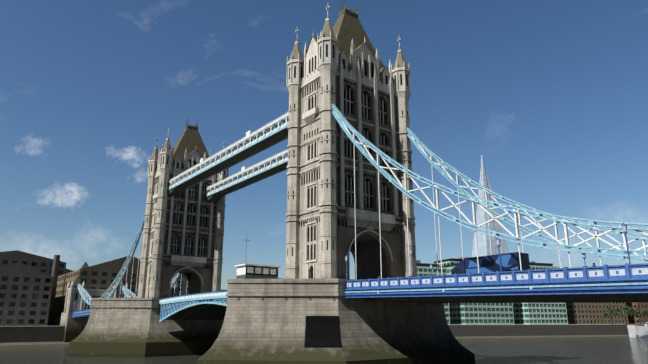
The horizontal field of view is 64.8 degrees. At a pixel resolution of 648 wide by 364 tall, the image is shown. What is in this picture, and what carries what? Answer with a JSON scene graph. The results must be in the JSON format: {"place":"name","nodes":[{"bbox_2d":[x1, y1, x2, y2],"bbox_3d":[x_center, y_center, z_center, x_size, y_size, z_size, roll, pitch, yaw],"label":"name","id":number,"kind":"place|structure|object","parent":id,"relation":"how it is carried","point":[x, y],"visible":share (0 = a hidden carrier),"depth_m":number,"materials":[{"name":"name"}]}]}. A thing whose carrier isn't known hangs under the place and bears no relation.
{"place":"outdoors","nodes":[
{"label":"outdoors","id":0,"kind":"place"},
{"bbox_2d":[0,324,644,344],"bbox_3d":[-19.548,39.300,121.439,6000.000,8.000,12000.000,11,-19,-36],"label":"banks","id":1,"kind":"object","parent":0,"point":[24,335],"visible":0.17,"depth_m":296.84,"materials":[{"name":"concrete"}]},
{"bbox_2d":[0,250,188,325],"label":"city","id":2,"kind":"object","parent":1,"relation":"on","point":[33,288],"visible":0.46,"depth_m":236.50,"materials":[{"name":"brown brick"}]},
{"bbox_2d":[221,257,647,323],"bbox_3d":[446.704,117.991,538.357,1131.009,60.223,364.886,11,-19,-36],"label":"city","id":3,"kind":"object","parent":1,"relation":"on","point":[523,313],"visible":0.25,"depth_m":380.39,"materials":[{"name":"teal glass"}]},
{"bbox_2d":[472,155,508,256],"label":"shard","id":4,"kind":"object","parent":1,"relation":"on","point":[483,243],"visible":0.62,"depth_m":890.54,"materials":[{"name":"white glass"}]},
{"bbox_2d":[601,305,647,324],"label":"trees","id":5,"kind":"object","parent":1,"relation":"on","point":[629,310],"visible":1,"depth_m":341.52,"materials":[{"name":"green plant"}]},
{"bbox_2d":[0,336,647,363],"bbox_3d":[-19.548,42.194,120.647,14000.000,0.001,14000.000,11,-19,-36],"label":"river","id":6,"kind":"structure","parent":0,"point":[589,350],"depth_m":147.28,"materials":[{"name":"liquid"}]},
{"bbox_2d":[68,298,223,356],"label":"pier","id":7,"kind":"structure","parent":6,"relation":"in","point":[124,327],"depth_m":139.05,"materials":[{"name":"stone"}]},
{"bbox_2d":[137,117,228,297],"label":"tower","id":8,"kind":"structure","parent":7,"relation":"on","point":[183,233],"depth_m":158.20,"materials":[{"name":"stone"}]},
{"bbox_2d":[168,112,288,202],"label":"high-level walkways","id":9,"kind":"structure","parent":8,"relation":"attached to","point":[251,143],"depth_m":134.35,"materials":[{"name":"white paint"}]},
{"bbox_2d":[159,291,227,321],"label":"bascules","id":10,"kind":"object","parent":7,"relation":"on","point":[209,306],"visible":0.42,"depth_m":133.63,"materials":[{"name":"blue paint"}]},
{"bbox_2d":[196,278,475,363],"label":"pier","id":11,"kind":"structure","parent":6,"relation":"in","point":[264,322],"depth_m":77.27,"materials":[{"name":"stone"}]},
{"bbox_2d":[235,236,283,278],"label":"control cabin","id":12,"kind":"object","parent":11,"relation":"on","point":[250,271],"visible":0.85,"depth_m":87.17,"materials":[{"name":"white paint"}]},
{"bbox_2d":[304,316,341,346],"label":"dark panel","id":13,"kind":"object","parent":11,"relation":"attached to","point":[322,331],"visible":1,"depth_m":74.97,"materials":[{"name":"black metal"}]},
{"bbox_2d":[285,1,416,279],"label":"tower","id":14,"kind":"structure","parent":11,"relation":"on","point":[353,79],"depth_m":95.15,"materials":[{"name":"stone"}]},
{"bbox_2d":[627,322,647,336],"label":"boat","id":15,"kind":"object","parent":6,"relation":"on","point":[637,331],"visible":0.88,"depth_m":298.03,"materials":[{"name":"silver metal"}]},
{"bbox_2d":[0,0,647,289],"label":"sky","id":16,"kind":"structure","parent":0,"point":[552,95],"materials":[{"name":"blue"}]},
{"label":"ground","id":17,"kind":"structure","parent":0,"visible":0},
{"bbox_2d":[60,275,127,341],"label":"abutment","id":18,"kind":"object","parent":17,"relation":"on","point":[74,328],"visible":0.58,"depth_m":223.46,"materials":[{"name":"stone"}]},
{"bbox_2d":[72,288,180,318],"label":"side span","id":19,"kind":"object","parent":18,"relation":"attached to","point":[85,314],"visible":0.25,"depth_m":207.77,"materials":[{"name":"blue paint"}]},
{"bbox_2d":[77,104,647,307],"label":"chains","id":20,"kind":"object","parent":19,"relation":"attached to","point":[343,122],"visible":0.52,"depth_m":71.73,"materials":[{"name":"paint"}]},
{"bbox_3d":[64.247,-0.024,17.674,25.000,31.100,14.000,11,-19,-36],"label":"abutment","id":21,"kind":"object","parent":17,"relation":"on","visible":0},
{"bbox_2d":[344,222,647,302],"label":"side span","id":22,"kind":"object","parent":21,"relation":"attached to","point":[627,282],"visible":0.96,"depth_m":57.23,"materials":[{"name":"blue paint"}]},
{"bbox_2d":[451,252,529,273],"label":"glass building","id":23,"kind":"structure","parent":22,"relation":"on","point":[491,263],"depth_m":65.38,"materials":[{"name":"blue glass"}]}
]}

